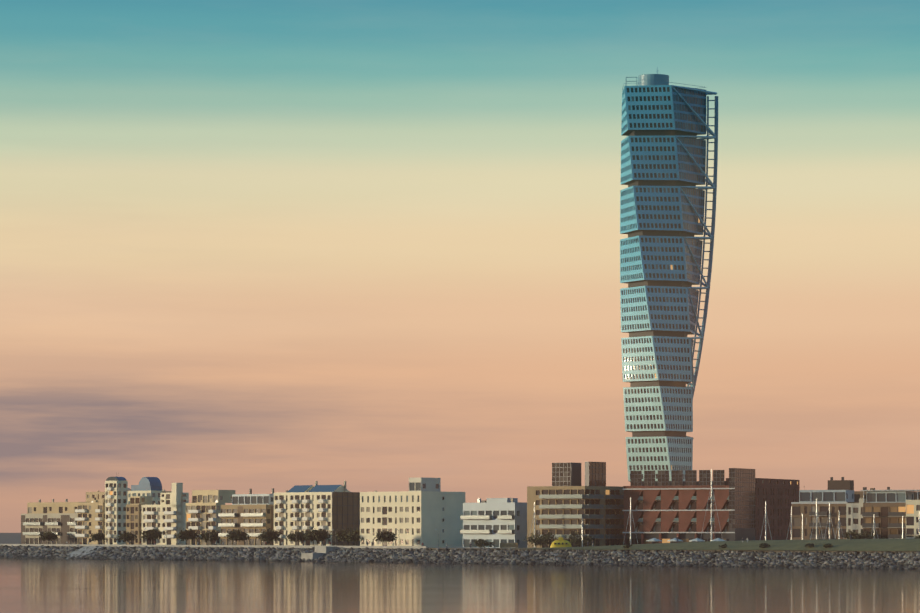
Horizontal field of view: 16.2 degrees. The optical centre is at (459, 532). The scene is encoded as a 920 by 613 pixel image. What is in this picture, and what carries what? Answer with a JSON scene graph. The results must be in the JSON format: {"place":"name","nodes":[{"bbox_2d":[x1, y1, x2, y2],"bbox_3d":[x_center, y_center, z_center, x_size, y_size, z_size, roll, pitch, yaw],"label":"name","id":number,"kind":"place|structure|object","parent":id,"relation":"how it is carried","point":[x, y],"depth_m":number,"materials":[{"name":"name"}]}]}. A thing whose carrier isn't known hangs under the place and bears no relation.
{"place":"outdoors","nodes":[
{"label":"outdoors","id":0,"kind":"place"},
{"bbox_2d":[105,473,127,543],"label":"apartment tower","id":1,"kind":"structure","parent":0,"point":[116,494],"depth_m":1184.73,"materials":[{"name":"white concrete"}]},
{"bbox_2d":[86,488,171,501],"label":"block","id":2,"kind":"structure","parent":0,"point":[91,496],"depth_m":1308.23,"materials":[{"name":"beige concrete"}]},
{"bbox_2d":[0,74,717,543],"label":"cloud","id":3,"kind":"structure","parent":0,"point":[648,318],"depth_m":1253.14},
{"bbox_2d":[0,533,918,552],"bbox_3d":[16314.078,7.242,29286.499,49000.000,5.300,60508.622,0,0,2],"label":"ground","id":4,"kind":"structure","parent":0,"point":[13,537],"depth_m":933.10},
{"bbox_2d":[128,477,161,504],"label":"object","id":5,"kind":"object","parent":4,"relation":"on","point":[149,486],"depth_m":1219.55,"materials":[{"name":"beige metal"}]},
{"bbox_2d":[0,544,427,559],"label":"promenade","id":6,"kind":"structure","parent":4,"relation":"on","point":[320,551],"depth_m":1026.97,"materials":[{"name":"concrete"}]},
{"bbox_2d":[620,73,717,481],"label":"skyscraper","id":7,"kind":"structure","parent":4,"relation":"on","point":[677,98],"depth_m":1278.30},
{"bbox_2d":[0,558,919,612],"bbox_3d":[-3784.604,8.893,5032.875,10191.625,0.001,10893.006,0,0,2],"label":"sea water","id":8,"kind":"structure","parent":0,"point":[37,585],"depth_m":512.29,"materials":[{"name":"brown liquid"}]},
{"bbox_2d":[0,0,919,532],"label":"sky","id":9,"kind":"structure","parent":0,"point":[260,246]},
{"bbox_2d":[14,547,912,567],"bbox_3d":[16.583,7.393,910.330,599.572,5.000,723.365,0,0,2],"label":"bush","id":10,"kind":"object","parent":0,"point":[660,555],"depth_m":850.95,"materials":[{"name":"black"}]},
{"bbox_2d":[0,545,919,568],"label":"revetment rocks","id":11,"kind":"object","parent":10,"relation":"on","point":[566,557],"depth_m":916.47,"materials":[{"name":"grey stone"}]},
{"bbox_2d":[428,547,525,548],"bbox_3d":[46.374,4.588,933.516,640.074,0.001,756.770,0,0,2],"label":"promenade paving","id":12,"kind":"structure","parent":0,"point":[471,547],"depth_m":985.21,"materials":[{"name":"concrete"}]},
{"bbox_2d":[39,531,57,540],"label":"tree","id":13,"kind":"object","parent":12,"relation":"on","point":[48,535],"depth_m":1209.47,"materials":[{"name":"brown plant"}]},
{"bbox_2d":[21,499,77,543],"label":"apartment building","id":14,"kind":"structure","parent":12,"relation":"on","point":[38,518],"depth_m":1222.98,"materials":[{"name":"beige paint"}]},
{"bbox_2d":[75,498,104,543],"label":"beige apartment building","id":15,"kind":"structure","parent":12,"relation":"on","point":[90,519],"depth_m":1196.27,"materials":[{"name":"beige paint"}]},
{"bbox_2d":[88,532,106,540],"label":"tree","id":16,"kind":"object","parent":12,"relation":"on","point":[98,536],"depth_m":1179.55,"materials":[{"name":"brown plant"}]},
{"bbox_2d":[116,532,136,543],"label":"tree","id":17,"kind":"object","parent":12,"relation":"on","point":[128,536],"depth_m":1153.21,"materials":[{"name":"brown plant"}]},
{"bbox_2d":[126,496,151,544],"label":"tan apartment building","id":18,"kind":"structure","parent":12,"relation":"on","point":[134,515],"depth_m":1168.89,"materials":[{"name":"beige paint"}]},
{"bbox_2d":[141,528,165,544],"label":"tree","id":19,"kind":"object","parent":12,"relation":"on","point":[152,534],"depth_m":1138.59,"materials":[{"name":"brown plant"}]},
{"bbox_2d":[142,483,188,544],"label":"white apartment building","id":20,"kind":"structure","parent":12,"relation":"on","point":[168,514],"depth_m":1149.59,"materials":[{"name":"clear concrete"}]},
{"bbox_2d":[174,529,200,544],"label":"tree","id":21,"kind":"object","parent":12,"relation":"on","point":[186,535],"depth_m":1114.41,"materials":[{"name":"brown plant"}]},
{"bbox_2d":[198,531,220,544],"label":"tree","id":22,"kind":"object","parent":12,"relation":"on","point":[205,536],"depth_m":1091.92,"materials":[{"name":"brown plant"}]},
{"bbox_2d":[186,490,234,544],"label":"cream apartment building","id":23,"kind":"structure","parent":12,"relation":"on","point":[203,509],"depth_m":1120.77,"materials":[{"name":"beige paint"}]},
{"bbox_2d":[226,529,250,544],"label":"tree","id":24,"kind":"object","parent":12,"relation":"on","point":[237,535],"depth_m":1065.82,"materials":[{"name":"brown plant"}]},
{"bbox_2d":[218,488,273,544],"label":"apartment building","id":25,"kind":"structure","parent":12,"relation":"on","point":[249,513],"depth_m":1077.15,"materials":[{"name":"beige concrete"}]},
{"bbox_2d":[256,528,281,544],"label":"tree","id":26,"kind":"object","parent":12,"relation":"on","point":[274,535],"depth_m":1049.60,"materials":[{"name":"brown plant"}]},
{"bbox_2d":[285,531,304,544],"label":"tree","id":27,"kind":"object","parent":12,"relation":"on","point":[297,536],"depth_m":1041.29,"materials":[{"name":"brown plant"}]},
{"bbox_2d":[274,481,359,545],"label":"white apartment building","id":28,"kind":"structure","parent":12,"relation":"on","point":[307,508],"depth_m":1051.26,"materials":[{"name":"clear concrete"}]},
{"bbox_2d":[304,527,331,545],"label":"tree","id":29,"kind":"object","parent":12,"relation":"on","point":[317,535],"depth_m":1033.32,"materials":[{"name":"brown plant"}]},
{"bbox_2d":[331,528,354,545],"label":"tree","id":30,"kind":"object","parent":12,"relation":"on","point":[338,535],"depth_m":1027.52,"materials":[{"name":"brown plant"}]},
{"bbox_2d":[335,528,363,545],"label":"tree","id":31,"kind":"object","parent":12,"relation":"on","point":[352,535],"depth_m":1016.68,"materials":[{"name":"brown plant"}]},
{"bbox_2d":[373,531,397,545],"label":"tree","id":32,"kind":"object","parent":12,"relation":"on","point":[387,536],"depth_m":994.01,"materials":[{"name":"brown plant"}]},
{"bbox_2d":[360,477,464,546],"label":"white apartment building","id":33,"kind":"structure","parent":12,"relation":"on","point":[420,511],"depth_m":1004.76,"materials":[{"name":"clear concrete"}]},
{"bbox_2d":[469,538,497,547],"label":"bush","id":34,"kind":"object","parent":12,"relation":"on","point":[479,543],"depth_m":939.44,"materials":[{"name":"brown plant"}]},
{"bbox_2d":[460,498,526,547],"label":"apartment building","id":35,"kind":"structure","parent":12,"relation":"on","point":[498,521],"depth_m":979.88,"materials":[{"name":"grey paint"}]},
{"bbox_2d":[500,543,517,547],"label":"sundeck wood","id":36,"kind":"object","parent":12,"relation":"on","point":[508,545],"depth_m":929.58,"materials":[{"name":"wood"}]},
{"bbox_2d":[533,530,555,547],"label":"bush","id":37,"kind":"object","parent":12,"relation":"on","point":[547,537],"depth_m":949.28,"materials":[{"name":"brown plant"}]},
{"bbox_2d":[565,531,583,546],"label":"bush","id":38,"kind":"object","parent":12,"relation":"on","point":[577,537],"depth_m":941.62,"materials":[{"name":"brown plant"}]},
{"bbox_2d":[527,462,623,547],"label":"apartment building","id":39,"kind":"structure","parent":12,"relation":"on","point":[566,501],"depth_m":956.49,"materials":[{"name":"beige brick"}]},
{"bbox_2d":[576,534,597,545],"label":"bush","id":40,"kind":"object","parent":12,"relation":"on","point":[589,539],"depth_m":938.78,"materials":[{"name":"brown plant"}]},
{"bbox_2d":[646,538,661,540],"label":"car","id":41,"kind":"object","parent":12,"relation":"on","point":[653,539],"depth_m":934.43,"materials":[{"name":"white metal"}]},
{"bbox_2d":[622,468,799,544],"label":"brick building","id":42,"kind":"structure","parent":12,"relation":"on","point":[664,509],"depth_m":948.72,"materials":[{"name":"brown brick"}]},
{"bbox_2d":[700,469,722,540],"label":"mast","id":43,"kind":"object","parent":12,"relation":"on","point":[711,488],"depth_m":927.00,"materials":[{"name":"white metal"}]},
{"bbox_2d":[526,539,919,550],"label":"grass bank","id":44,"kind":"structure","parent":12,"relation":"on","point":[876,544],"depth_m":840.97,"materials":[{"name":"green plant"}]},
{"bbox_2d":[523,532,544,546],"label":"bush","id":45,"kind":"object","parent":44,"relation":"on","point":[535,539],"depth_m":950.90,"materials":[{"name":"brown plant"}]},
{"bbox_2d":[527,502,541,547],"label":"mast","id":46,"kind":"object","parent":44,"relation":"on","point":[534,515],"depth_m":952.43,"materials":[{"name":"white metal"}]},
{"bbox_2d":[550,537,571,547],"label":"yellow kiosk","id":47,"kind":"object","parent":44,"relation":"on","point":[560,542],"depth_m":937.47,"materials":[{"name":"yellow"}]},
{"bbox_2d":[623,497,637,544],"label":"mast","id":48,"kind":"object","parent":44,"relation":"on","point":[630,522],"depth_m":939.63,"materials":[{"name":"white metal"}]},
{"bbox_2d":[759,543,769,547],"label":"shrub","id":49,"kind":"object","parent":44,"relation":"on","point":[762,545],"depth_m":840.84,"materials":[{"name":"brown plant"}]},
{"bbox_2d":[823,543,833,547],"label":"shrub","id":50,"kind":"object","parent":44,"relation":"on","point":[828,545],"depth_m":822.76,"materials":[{"name":"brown plant"}]},
{"bbox_2d":[842,530,861,538],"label":"bush","id":51,"kind":"object","parent":44,"relation":"on","point":[847,534],"depth_m":865.30,"materials":[{"name":"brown plant"}]},
{"bbox_2d":[852,529,879,538],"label":"bush","id":52,"kind":"object","parent":44,"relation":"on","point":[868,535],"depth_m":862.84,"materials":[{"name":"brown plant"}]},
{"bbox_2d":[871,514,877,538],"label":"mast","id":53,"kind":"object","parent":44,"relation":"on","point":[874,527],"depth_m":861.90,"materials":[{"name":"white metal"}]},
{"bbox_2d":[760,501,771,539],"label":"mast","id":54,"kind":"object","parent":12,"relation":"on","point":[765,522],"depth_m":920.61,"materials":[{"name":"white metal"}]},
{"bbox_2d":[786,506,791,539],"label":"mast","id":55,"kind":"object","parent":12,"relation":"on","point":[791,524],"depth_m":914.38,"materials":[{"name":"white metal"}]},
{"bbox_2d":[810,498,822,539],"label":"mast","id":56,"kind":"object","parent":12,"relation":"on","point":[816,512],"depth_m":880.27,"materials":[{"name":"white metal"}]},
{"bbox_2d":[791,477,853,539],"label":"apartment building","id":57,"kind":"structure","parent":12,"relation":"on","point":[838,495],"depth_m":897.40,"materials":[{"name":"beige"}]},
{"bbox_2d":[824,502,834,538],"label":"mast","id":58,"kind":"object","parent":12,"relation":"on","point":[829,523],"depth_m":878.18,"materials":[{"name":"white metal"}]},
{"bbox_2d":[835,511,843,538],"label":"mast","id":59,"kind":"object","parent":12,"relation":"on","point":[839,526],"depth_m":876.12,"materials":[{"name":"white metal"}]},
{"bbox_2d":[846,494,865,538],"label":"grey apartment building","id":60,"kind":"structure","parent":12,"relation":"on","point":[854,518],"depth_m":881.36,"materials":[{"name":"clear concrete"}]},
{"bbox_2d":[860,490,919,538],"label":"brown apartment building","id":61,"kind":"structure","parent":12,"relation":"on","point":[887,508],"depth_m":874.42,"materials":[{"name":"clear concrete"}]},
{"bbox_2d":[906,500,919,538],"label":"cream apartment building","id":62,"kind":"structure","parent":12,"relation":"on","point":[912,514],"depth_m":864.59,"materials":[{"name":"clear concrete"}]},
{"bbox_2d":[803,486,919,502],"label":"block","id":63,"kind":"structure","parent":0,"point":[857,495],"depth_m":1004.00,"materials":[{"name":"grey concrete"}]}
]}

